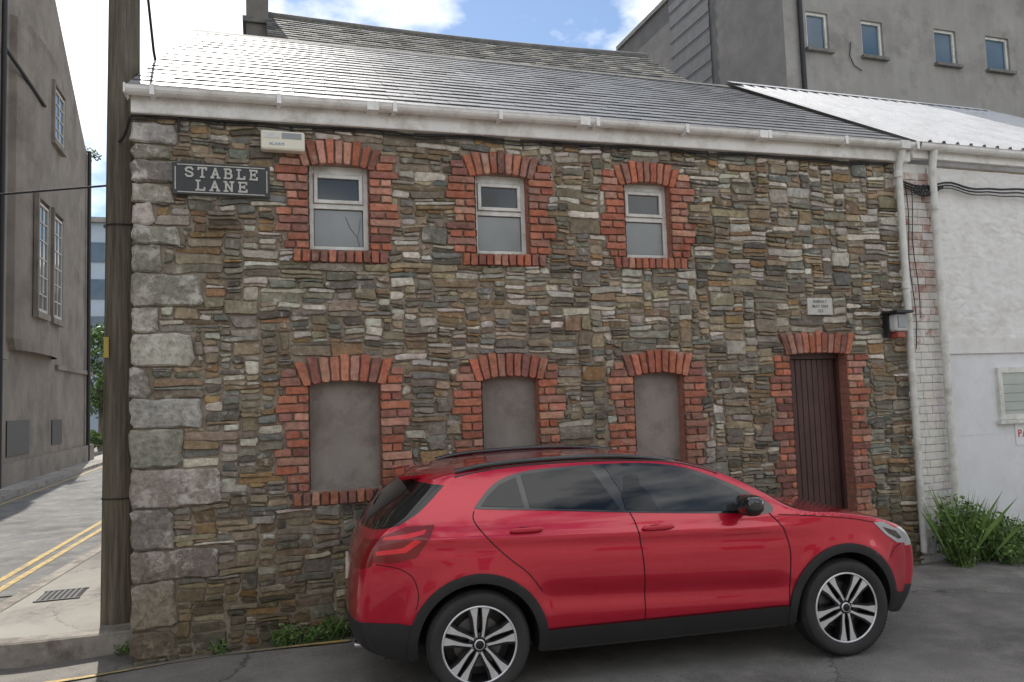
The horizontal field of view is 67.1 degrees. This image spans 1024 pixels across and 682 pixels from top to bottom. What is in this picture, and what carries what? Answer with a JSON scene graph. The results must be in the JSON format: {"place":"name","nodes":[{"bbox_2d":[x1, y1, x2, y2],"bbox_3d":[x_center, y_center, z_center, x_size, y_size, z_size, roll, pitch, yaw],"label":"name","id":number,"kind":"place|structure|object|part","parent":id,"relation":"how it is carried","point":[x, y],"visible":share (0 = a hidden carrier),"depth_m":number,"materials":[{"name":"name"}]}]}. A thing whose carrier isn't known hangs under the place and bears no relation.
{"place":"outdoors","nodes":[
{"label":"outdoors","id":0,"kind":"place"},
{"bbox_2d":[0,465,101,596],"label":"side street road","id":1,"kind":"structure","parent":0,"point":[34,525],"depth_m":13.49,"materials":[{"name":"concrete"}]},
{"bbox_2d":[0,467,349,681],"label":"yellow road lines","id":2,"kind":"object","parent":1,"relation":"on","point":[15,580],"visible":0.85,"depth_m":9.82,"materials":[{"name":"paint"}]},
{"bbox_2d":[0,454,102,501],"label":"pavement","id":3,"kind":"structure","parent":0,"point":[11,491],"depth_m":22.00,"materials":[{"name":"concrete"}]},
{"bbox_2d":[90,429,102,448],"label":"garden shrubs","id":4,"kind":"object","parent":3,"relation":"on","point":[96,439],"visible":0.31,"depth_m":35.02,"materials":[{"name":"green plant"}]},
{"bbox_2d":[0,544,132,668],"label":"pavement","id":5,"kind":"structure","parent":0,"point":[32,634],"depth_m":6.62,"materials":[{"name":"concrete"}]},
{"bbox_2d":[33,587,88,602],"bbox_3d":[-4.481,2.524,7.683,0.400,0.008,0.460,-1,-4,-18],"label":"drain cover","id":6,"kind":"object","parent":5,"relation":"on","point":[62,594],"visible":1,"depth_m":7.67,"materials":[{"name":"grey metal"}]},
{"bbox_2d":[100,0,139,624],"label":"wooden utility pole","id":7,"kind":"object","parent":5,"relation":"on","point":[117,550],"visible":0.66,"depth_m":6.76,"materials":[{"name":"brown wood"}]},
{"bbox_2d":[56,0,661,216],"label":"sky","id":8,"kind":"structure","parent":0,"point":[592,24],"materials":[{"name":"white"}]},
{"bbox_2d":[266,21,662,78],"bbox_3d":[-0.286,-4.895,13.537,7.630,2.560,3.500,-1,-4,-18],"label":"roof base","id":9,"kind":"object","parent":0,"point":[466,46],"visible":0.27,"depth_m":14.47,"materials":[{"name":"grey"}]},
{"bbox_2d":[0,447,1023,681],"bbox_3d":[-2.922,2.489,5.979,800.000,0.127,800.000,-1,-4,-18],"label":"ground","id":10,"kind":"structure","parent":0,"point":[948,622],"depth_m":5.59,"materials":[{"name":"grey asphalt"}]},
{"bbox_2d":[0,0,93,488],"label":"tall townhouse","id":11,"kind":"structure","parent":10,"relation":"on","point":[46,373],"depth_m":22.85,"materials":[{"name":"paint"}]},
{"bbox_2d":[5,420,29,456],"bbox_3d":[-13.692,2.677,21.389,0.030,0.950,2.100,-1,-4,-18],"label":"low window","id":12,"kind":"structure","parent":11,"relation":"in","point":[17,432],"depth_m":21.28,"materials":[{"name":"grey"}]},
{"bbox_2d":[39,202,48,313],"bbox_3d":[-13.606,-2.371,22.373,0.050,3.150,1.000,-1,-4,-18],"label":"sash window","id":13,"kind":"structure","parent":11,"relation":"in","point":[44,208],"depth_m":22.62,"materials":[{"name":"paint"}]},
{"bbox_2d":[0,185,105,194],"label":"overhead cable","id":14,"kind":"object","parent":11,"relation":"attached to","point":[59,189],"visible":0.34,"depth_m":7.20,"materials":[{"name":"black rubber"}]},
{"bbox_2d":[51,419,61,444],"bbox_3d":[-15.025,2.998,25.464,0.030,0.800,1.300,-1,-4,-18],"label":"low window","id":15,"kind":"structure","parent":11,"relation":"in","point":[56,425],"depth_m":25.37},
{"bbox_2d":[54,216,62,319],"bbox_3d":[-14.133,-2.234,23.984,0.050,3.150,1.000,-1,-4,-18],"label":"sash window","id":16,"kind":"structure","parent":11,"relation":"in","point":[58,221],"depth_m":24.21,"materials":[{"name":"paint"}]},
{"bbox_2d":[56,90,64,146],"bbox_3d":[-14.314,-6.989,24.381,0.050,1.600,1.200,-1,-4,-18],"label":"sash window","id":17,"kind":"structure","parent":11,"relation":"in","point":[60,98],"depth_m":24.41,"materials":[{"name":"paint"}]},
{"bbox_2d":[85,146,101,160],"bbox_3d":[-16.936,-7.530,30.995,0.770,0.487,1.094,-1,-4,-18],"label":"ledge plant","id":18,"kind":"object","parent":11,"relation":"on","point":[94,156],"visible":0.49,"depth_m":31.13,"materials":[{"name":"green plant"}]},
{"bbox_2d":[90,321,103,450],"bbox_3d":[-20.706,2.118,39.108,4.588,6.855,3.534,1,-5,-38],"label":"street tree","id":19,"kind":"object","parent":10,"relation":"on","point":[97,391],"visible":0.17,"depth_m":38.67,"materials":[{"name":"green plant"}]},
{"bbox_2d":[90,217,105,431],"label":"distant office block","id":20,"kind":"structure","parent":10,"relation":"on","point":[97,269],"depth_m":62.05,"materials":[{"name":"grey glass"}]},
{"bbox_2d":[113,641,129,656],"bbox_3d":[-3.269,2.515,6.530,0.195,0.114,0.747,0,-5,-25],"label":"kerb weed","id":21,"kind":"object","parent":10,"relation":"on","point":[125,650],"visible":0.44,"depth_m":6.26,"materials":[{"name":"green plant"}]},
{"bbox_2d":[130,121,134,662],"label":"gable stones","id":22,"kind":"object","parent":10,"relation":"on","point":[133,428],"visible":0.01,"depth_m":6.13,"materials":[{"name":"grey stone"}]},
{"bbox_2d":[207,638,228,654],"bbox_3d":[-2.322,2.416,6.098,0.172,0.138,0.177,-1,-4,-18],"label":"weed clump","id":23,"kind":"object","parent":10,"relation":"on","point":[219,650],"visible":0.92,"depth_m":6.09,"materials":[{"name":"green plant"}]},
{"bbox_2d":[268,613,354,646],"bbox_3d":[-1.588,2.362,6.317,0.790,0.266,0.309,-1,-4,-18],"label":"weed clump","id":24,"kind":"object","parent":10,"relation":"on","point":[311,635],"visible":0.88,"depth_m":6.27,"materials":[{"name":"green plant"}]},
{"bbox_2d":[133,117,922,666],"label":"rubble stones","id":25,"kind":"object","parent":10,"relation":"on","point":[269,607],"visible":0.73,"depth_m":7.08,"materials":[{"name":"grey stone"}]},
{"bbox_2d":[135,117,921,662],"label":"stone wall","id":26,"kind":"structure","parent":10,"relation":"on","point":[303,359],"depth_m":6.94,"materials":[{"name":"grey stone"}]},
{"bbox_2d":[147,0,156,61],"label":"overhead cable","id":27,"kind":"object","parent":26,"relation":"attached to","point":[151,29],"visible":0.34,"depth_m":7.14,"materials":[{"name":"black rubber"}]},
{"bbox_2d":[128,124,223,660],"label":"quoins","id":28,"kind":"object","parent":26,"relation":"attached to","point":[152,606],"visible":1,"depth_m":6.15,"materials":[{"name":"stone"}]},
{"bbox_2d":[172,162,269,198],"bbox_3d":[-2.411,-1.336,6.412,0.760,0.270,0.031,-1,-4,-18],"label":"street name sign","id":29,"kind":"object","parent":26,"relation":"attached to","point":[206,179],"visible":1,"depth_m":6.40,"materials":[{"name":"metal"}]},
{"bbox_2d":[261,130,304,153],"bbox_3d":[-1.950,-1.692,6.566,0.360,0.170,0.104,-1,-4,-18],"label":"alarm box","id":30,"kind":"object","parent":26,"relation":"attached to","point":[282,142],"visible":1,"depth_m":6.52,"materials":[{"name":"beige plastic"}]},
{"bbox_2d":[308,166,368,250],"bbox_3d":[-1.540,-1.165,6.842,0.520,0.761,0.078,-1,-4,-18],"label":"window frame","id":31,"kind":"object","parent":26,"relation":"attached to","point":[339,173],"visible":0.84,"depth_m":6.83,"materials":[{"name":"white plastic"}]},
{"bbox_2d":[318,179,357,200],"bbox_3d":[-1.542,-1.338,6.841,0.346,0.181,0.001,-1,-4,-18],"label":"glass","id":32,"kind":"object","parent":31,"relation":"attached to","point":[337,190],"visible":1,"depth_m":6.84,"materials":[{"name":"clear glass"}]},
{"bbox_2d":[317,178,358,200],"bbox_3d":[-1.543,-1.338,6.845,0.360,0.195,0.004,-1,-4,-18],"label":"sash gasket","id":33,"kind":"object","parent":31,"relation":"attached to","point":[338,179],"visible":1,"depth_m":6.86,"materials":[{"name":"black rubber"}]},
{"bbox_2d":[314,210,362,246],"bbox_3d":[-1.534,-0.995,6.829,0.414,0.319,0.001,-1,-4,-18],"label":"glass","id":34,"kind":"object","parent":31,"relation":"attached to","point":[332,228],"visible":1,"depth_m":6.83,"materials":[{"name":"grey glass"}]},
{"bbox_2d":[314,209,363,246],"bbox_3d":[-1.535,-0.995,6.834,0.432,0.339,0.006,-1,-4,-18],"label":"window seal","id":35,"kind":"object","parent":31,"relation":"attached to","point":[339,210],"depth_m":6.83,"materials":[{"name":"black rubber"}]},
{"bbox_2d":[474,175,526,254],"bbox_3d":[-0.124,-1.180,7.307,0.520,0.761,0.078,-1,-4,-18],"label":"window frame","id":36,"kind":"object","parent":26,"relation":"attached to","point":[517,184],"visible":0.77,"depth_m":7.30,"materials":[{"name":"white plastic"}]},
{"bbox_2d":[481,188,515,207],"bbox_3d":[-0.126,-1.354,7.305,0.346,0.181,0.001,-1,-4,-18],"label":"glass","id":37,"kind":"object","parent":36,"relation":"attached to","point":[500,198],"visible":1,"depth_m":7.30,"materials":[{"name":"glass"}]},
{"bbox_2d":[481,187,516,207],"bbox_3d":[-0.127,-1.353,7.309,0.360,0.195,0.004,-1,-4,-18],"label":"sash gasket","id":38,"kind":"object","parent":36,"relation":"attached to","point":[503,188],"visible":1,"depth_m":7.33,"materials":[{"name":"black rubber"}]},
{"bbox_2d":[478,217,520,250],"bbox_3d":[-0.118,-1.011,7.293,0.414,0.319,0.001,-1,-4,-18],"label":"glass","id":39,"kind":"object","parent":36,"relation":"attached to","point":[498,234],"visible":1,"depth_m":7.29,"materials":[{"name":"grey glass"}]},
{"bbox_2d":[478,216,521,251],"bbox_3d":[-0.120,-1.010,7.298,0.432,0.339,0.006,-1,-4,-18],"label":"window seal","id":40,"kind":"object","parent":36,"relation":"attached to","point":[501,217],"depth_m":7.32,"materials":[{"name":"black rubber"}]},
{"bbox_2d":[143,34,883,138],"bbox_3d":[-0.375,-2.807,10.713,7.940,2.190,6.860,-1,-4,-18],"label":"roof base","id":41,"kind":"object","parent":26,"relation":"on","point":[481,86],"visible":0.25,"depth_m":8.98,"materials":[{"name":"grey"}]},
{"bbox_2d":[194,29,728,86],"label":"ridge tiles","id":42,"kind":"object","parent":41,"relation":"on","point":[562,69],"visible":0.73,"depth_m":10.71,"materials":[{"name":"stone"}]},
{"bbox_2d":[128,31,903,140],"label":"roof slates","id":43,"kind":"object","parent":41,"relation":"on","point":[163,76],"visible":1,"depth_m":8.47,"materials":[{"name":"grey stone"}]},
{"bbox_2d":[149,83,919,151],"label":"gutter brackets","id":44,"kind":"object","parent":41,"relation":"attached to","point":[584,123],"visible":0.98,"depth_m":7.31,"materials":[{"name":"white plastic"}]},
{"bbox_2d":[131,95,909,163],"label":"fascia","id":45,"kind":"structure","parent":26,"relation":"attached to","point":[236,111],"depth_m":7.14,"materials":[{"name":"white plastic"}]},
{"bbox_2d":[125,83,916,149],"bbox_3d":[0.725,-2.088,7.384,8.000,0.169,0.123,-1,-4,-18],"label":"gutter","id":46,"kind":"object","parent":45,"relation":"attached to","point":[247,97],"visible":0.96,"depth_m":7.00,"materials":[{"name":"white plastic"}]},
{"bbox_2d":[123,82,126,96],"bbox_3d":[-3.077,-1.998,6.136,0.013,0.075,0.128,-1,-4,-18],"label":"gutter end","id":47,"kind":"object","parent":46,"relation":"attached to","point":[124,92],"visible":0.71,"depth_m":6.08,"materials":[{"name":"white plastic"}]},
{"bbox_2d":[118,114,1023,348],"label":"wall cables","id":48,"kind":"object","parent":26,"relation":"attached to","point":[916,191],"depth_m":7.58,"materials":[{"name":"white plastic"}]},
{"bbox_2d":[274,139,876,515],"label":"brick surrounds","id":49,"kind":"object","parent":26,"relation":"attached to","point":[681,362],"visible":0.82,"depth_m":7.16,"materials":[{"name":"red brick"}]},
{"bbox_2d":[308,167,855,509],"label":"brick reveals","id":50,"kind":"object","parent":26,"relation":"attached to","point":[845,409],"visible":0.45,"depth_m":7.74,"materials":[{"name":"red brick"}]},
{"bbox_2d":[309,380,379,488],"bbox_3d":[-1.453,0.813,6.691,0.600,0.960,0.001,-1,-4,-18],"label":"blocked panel","id":51,"kind":"object","parent":50,"relation":"attached to","point":[344,440],"visible":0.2,"depth_m":6.69,"materials":[{"name":"grey concrete"}]},
{"bbox_2d":[310,484,381,493],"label":"panel sill","id":52,"kind":"structure","parent":50,"relation":"attached to","point":[347,488],"depth_m":6.58,"materials":[{"name":"red brick"}]},
{"bbox_2d":[481,376,536,453],"bbox_3d":[-0.035,0.798,7.156,0.545,0.960,0.001,-1,-4,-18],"label":"blocked panel","id":53,"kind":"object","parent":50,"relation":"attached to","point":[508,408],"visible":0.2,"depth_m":7.17,"materials":[{"name":"grey concrete"}]},
{"bbox_2d":[633,373,680,459],"bbox_3d":[1.416,0.782,7.632,0.540,0.960,0.001,-1,-4,-18],"label":"blocked panel","id":54,"kind":"object","parent":50,"relation":"attached to","point":[657,414],"visible":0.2,"depth_m":7.65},
{"bbox_2d":[623,184,667,257],"bbox_3d":[1.320,-1.196,7.780,0.510,0.761,0.078,-1,-4,-18],"label":"window frame","id":55,"kind":"object","parent":26,"relation":"in","point":[646,190],"visible":0.64,"depth_m":7.79,"materials":[{"name":"white plastic"}]},
{"bbox_2d":[628,196,657,214],"bbox_3d":[1.319,-1.369,7.779,0.336,0.181,0.001,-1,-4,-18],"label":"glass","id":56,"kind":"object","parent":55,"relation":"attached to","point":[642,205],"visible":1,"depth_m":7.78,"materials":[{"name":"glass"}]},
{"bbox_2d":[625,223,661,254],"bbox_3d":[1.326,-1.026,7.767,0.404,0.319,0.001,-1,-4,-18],"label":"glass","id":57,"kind":"object","parent":55,"relation":"attached to","point":[644,239],"visible":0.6,"depth_m":7.77,"materials":[{"name":"grey glass"}]},
{"bbox_2d":[626,222,662,254],"bbox_3d":[1.325,-1.026,7.771,0.422,0.339,0.006,-1,-4,-18],"label":"window seal","id":58,"kind":"object","parent":55,"relation":"attached to","point":[648,223],"depth_m":7.82,"materials":[{"name":"black rubber"}]},
{"bbox_2d":[790,353,847,508],"bbox_3d":[3.232,1.311,8.249,0.721,2.370,0.100,-1,-4,-18],"label":"door frame","id":59,"kind":"object","parent":26,"relation":"in","point":[833,357],"visible":0.24,"depth_m":8.33,"materials":[{"name":"brown wood"}]},
{"bbox_2d":[790,359,841,507],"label":"door planks","id":60,"kind":"object","parent":59,"relation":"in","point":[816,436],"depth_m":8.28,"materials":[{"name":"brown wood"}]},
{"bbox_2d":[805,298,832,314],"bbox_3d":[3.276,-0.368,8.228,0.320,0.180,0.038,-1,-4,-18],"label":"date plaque","id":61,"kind":"object","parent":26,"relation":"attached to","point":[818,306],"visible":1,"depth_m":8.21,"materials":[{"name":"stone"}]},
{"bbox_2d":[882,310,913,338],"bbox_3d":[4.200,-0.180,8.386,0.230,0.295,0.220,-1,-4,-18],"label":"flood lamp","id":62,"kind":"object","parent":26,"relation":"attached to","point":[895,323],"visible":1,"depth_m":8.36,"materials":[{"name":"plastic"}]},
{"bbox_2d":[893,140,928,552],"bbox_3d":[4.394,0.029,8.426,0.120,4.490,0.179,-1,-4,-18],"label":"drainpipe","id":63,"kind":"object","parent":26,"relation":"attached to","point":[903,147],"visible":1,"depth_m":8.44,"materials":[{"name":"white plastic"}]},
{"bbox_2d":[345,445,912,681],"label":"parked car","id":64,"kind":"object","parent":10,"relation":"on","point":[490,565],"visible":1,"depth_m":5.13,"materials":[{"name":"red paint"}]},
{"bbox_3d":[0.241,1.060,5.888,0.642,0.278,1.602,-1,-4,-12],"label":"glass rear door","id":65,"kind":"part","parent":64,"relation":"part of","materials":[{"name":"black glass"}]},
{"bbox_3d":[0.993,1.076,6.045,0.979,0.337,1.658,-1,-4,-12],"label":"glass front door","id":66,"kind":"part","parent":64,"relation":"part of","materials":[{"name":"black glass"}]},
{"bbox_2d":[619,0,787,86],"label":"side wall","id":67,"kind":"structure","parent":10,"relation":"on","point":[747,41],"depth_m":17.35,"materials":[{"name":"grey concrete"}]},
{"bbox_2d":[668,0,713,83],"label":"slate hung bands","id":68,"kind":"object","parent":67,"relation":"attached to","point":[690,40],"visible":0.36,"depth_m":19.16,"materials":[{"name":"grey stone"}]},
{"bbox_2d":[724,81,1023,562],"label":"white outbuilding","id":69,"kind":"structure","parent":10,"relation":"on","point":[982,240],"depth_m":8.91,"materials":[{"name":"paint"}]},
{"bbox_2d":[928,150,960,513],"bbox_3d":[4.834,-0.054,8.592,0.104,4.329,0.136,-1,-4,-18],"label":"drainpipe","id":70,"kind":"object","parent":69,"relation":"attached to","point":[954,466],"visible":0.85,"depth_m":8.59,"materials":[{"name":"white plastic"}]},
{"bbox_2d":[950,353,1023,548],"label":"door panel","id":71,"kind":"structure","parent":69,"relation":"in","point":[990,465],"depth_m":8.80,"materials":[{"name":"white paint"}]},
{"bbox_2d":[995,367,1023,423],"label":"window frame","id":72,"kind":"structure","parent":69,"relation":"in","point":[1004,418],"depth_m":8.88,"materials":[{"name":"white plastic"}]},
{"bbox_2d":[1002,372,1023,413],"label":"window glass","id":73,"kind":"structure","parent":69,"relation":"in","point":[1015,378],"depth_m":8.96,"materials":[{"name":"grey glass"}]},
{"bbox_2d":[1014,423,1023,444],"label":"parking sign","id":74,"kind":"object","parent":69,"relation":"attached to","point":[1019,432],"visible":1,"depth_m":8.95,"materials":[{"name":"white metal"}]},
{"bbox_2d":[782,0,1023,172],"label":"front wall","id":75,"kind":"structure","parent":10,"relation":"on","point":[909,71],"depth_m":16.92,"materials":[{"name":"grey paint"}]},
{"bbox_2d":[797,0,807,89],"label":"drainpipe","id":76,"kind":"object","parent":75,"relation":"attached to","point":[802,44],"depth_m":15.84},
{"bbox_2d":[805,12,827,47],"bbox_3d":[6.355,-6.471,16.195,0.560,0.810,0.070,-1,-4,-18],"label":"window frame","id":77,"kind":"object","parent":75,"relation":"attached to","point":[822,16],"visible":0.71,"depth_m":16.23,"materials":[{"name":"white plastic"}]},
{"bbox_2d":[806,16,823,47],"bbox_3d":[6.354,-6.471,16.200,0.450,0.700,0.001,-1,-4,-18],"label":"window glass","id":78,"kind":"object","parent":77,"relation":"in","point":[815,36],"visible":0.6,"depth_m":16.21,"materials":[{"name":"glass"}]},
{"bbox_2d":[805,46,835,54],"bbox_3d":[6.409,-6.042,16.045,0.680,0.068,0.120,-1,-4,-18],"label":"window sill","id":79,"kind":"structure","parent":75,"relation":"attached to","point":[819,50],"depth_m":16.00,"materials":[{"name":"grey concrete"}]},
{"bbox_2d":[849,42,861,70],"bbox_3d":[7.269,-6.023,16.335,0.314,0.610,0.020,-1,-4,-18],"label":"roof wire","id":80,"kind":"object","parent":75,"relation":"attached to","point":[851,58],"visible":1,"depth_m":16.30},
{"bbox_2d":[861,21,881,55],"bbox_3d":[7.710,-6.471,16.638,0.570,0.800,0.070,-1,-4,-18],"label":"window frame","id":81,"kind":"object","parent":75,"relation":"attached to","point":[877,25],"visible":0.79,"depth_m":16.68,"materials":[{"name":"white plastic"}]},
{"bbox_2d":[861,25,878,54],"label":"window glass","id":82,"kind":"object","parent":81,"relation":"in","point":[869,40],"visible":0.8,"depth_m":16.65,"materials":[{"name":"blue glass"}]},
{"bbox_2d":[861,54,889,61],"bbox_3d":[7.764,-6.047,16.488,0.690,0.068,0.120,-1,-4,-18],"label":"window sill","id":83,"kind":"structure","parent":75,"relation":"attached to","point":[875,57],"depth_m":16.44,"materials":[{"name":"grey concrete"}]},
{"bbox_2d":[934,30,955,62],"bbox_3d":[9.642,-6.542,17.276,0.620,0.800,0.070,-1,-4,-18],"label":"window frame","id":84,"kind":"object","parent":75,"relation":"attached to","point":[951,40],"visible":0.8,"depth_m":17.33,"materials":[{"name":"white plastic"}]},
{"bbox_2d":[934,33,951,62],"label":"window glass","id":85,"kind":"object","parent":84,"relation":"in","point":[943,47],"visible":0.8,"depth_m":17.29,"materials":[{"name":"blue glass"}]},
{"bbox_2d":[934,61,963,68],"bbox_3d":[9.695,-6.117,17.125,0.740,0.068,0.120,-1,-4,-18],"label":"window sill","id":86,"kind":"structure","parent":75,"relation":"attached to","point":[949,65],"depth_m":17.09,"materials":[{"name":"grey concrete"}]},
{"bbox_2d":[985,37,1008,69],"bbox_3d":[11.109,-6.568,17.758,0.710,0.800,0.070,-1,-4,-18],"label":"window frame","id":87,"kind":"object","parent":75,"relation":"attached to","point":[1003,41],"visible":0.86,"depth_m":17.82,"materials":[{"name":"white plastic"}]},
{"bbox_2d":[985,40,1004,68],"bbox_3d":[11.108,-6.567,17.762,0.600,0.690,0.001,-1,-4,-18],"label":"window glass","id":88,"kind":"object","parent":87,"relation":"attached to","point":[995,53],"visible":0.8,"depth_m":17.77,"materials":[{"name":"blue glass"}]},
{"bbox_2d":[986,68,1016,75],"bbox_3d":[11.163,-6.143,17.607,0.830,0.068,0.120,-1,-4,-18],"label":"window sill","id":89,"kind":"structure","parent":75,"relation":"attached to","point":[1001,71],"depth_m":17.56,"materials":[{"name":"grey concrete"}]},
{"label":"roof back","id":90,"kind":"object","parent":75,"relation":"on","visible":0},
{"bbox_2d":[616,0,667,50],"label":"parapet","id":91,"kind":"structure","parent":90,"relation":"on","point":[653,12],"depth_m":21.52,"materials":[{"name":"concrete"}]},
{"bbox_2d":[920,489,1023,567],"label":"weed bush","id":92,"kind":"object","parent":10,"relation":"on","point":[968,536],"visible":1,"depth_m":7.98,"materials":[{"name":"green plant"}]},
{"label":"walls","id":93,"kind":"object","parent":10,"relation":"on","visible":0},
{"bbox_2d":[246,0,267,36],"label":"chimney stack","id":94,"kind":"object","parent":93,"relation":"on","point":[258,8],"visible":0.22,"depth_m":13.75,"materials":[{"name":"grey concrete"}]},
{"bbox_2d":[242,15,271,34],"bbox_3d":[-4.645,-5.676,14.078,0.500,0.100,0.820,-1,-4,-18],"label":"flashing","id":95,"kind":"object","parent":94,"relation":"attached to","point":[254,19],"visible":0.36,"depth_m":13.70,"materials":[{"name":"grey metal"}]},
{"bbox_2d":[266,16,688,80],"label":"roof slates","id":96,"kind":"object","parent":93,"relation":"on","point":[297,30],"visible":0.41,"depth_m":14.32,"materials":[{"name":"grey stone"}]},
{"bbox_2d":[268,12,648,57],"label":"ridge","id":97,"kind":"structure","parent":96,"relation":"on","point":[372,27],"depth_m":15.10,"materials":[{"name":"stone"}]}
]}

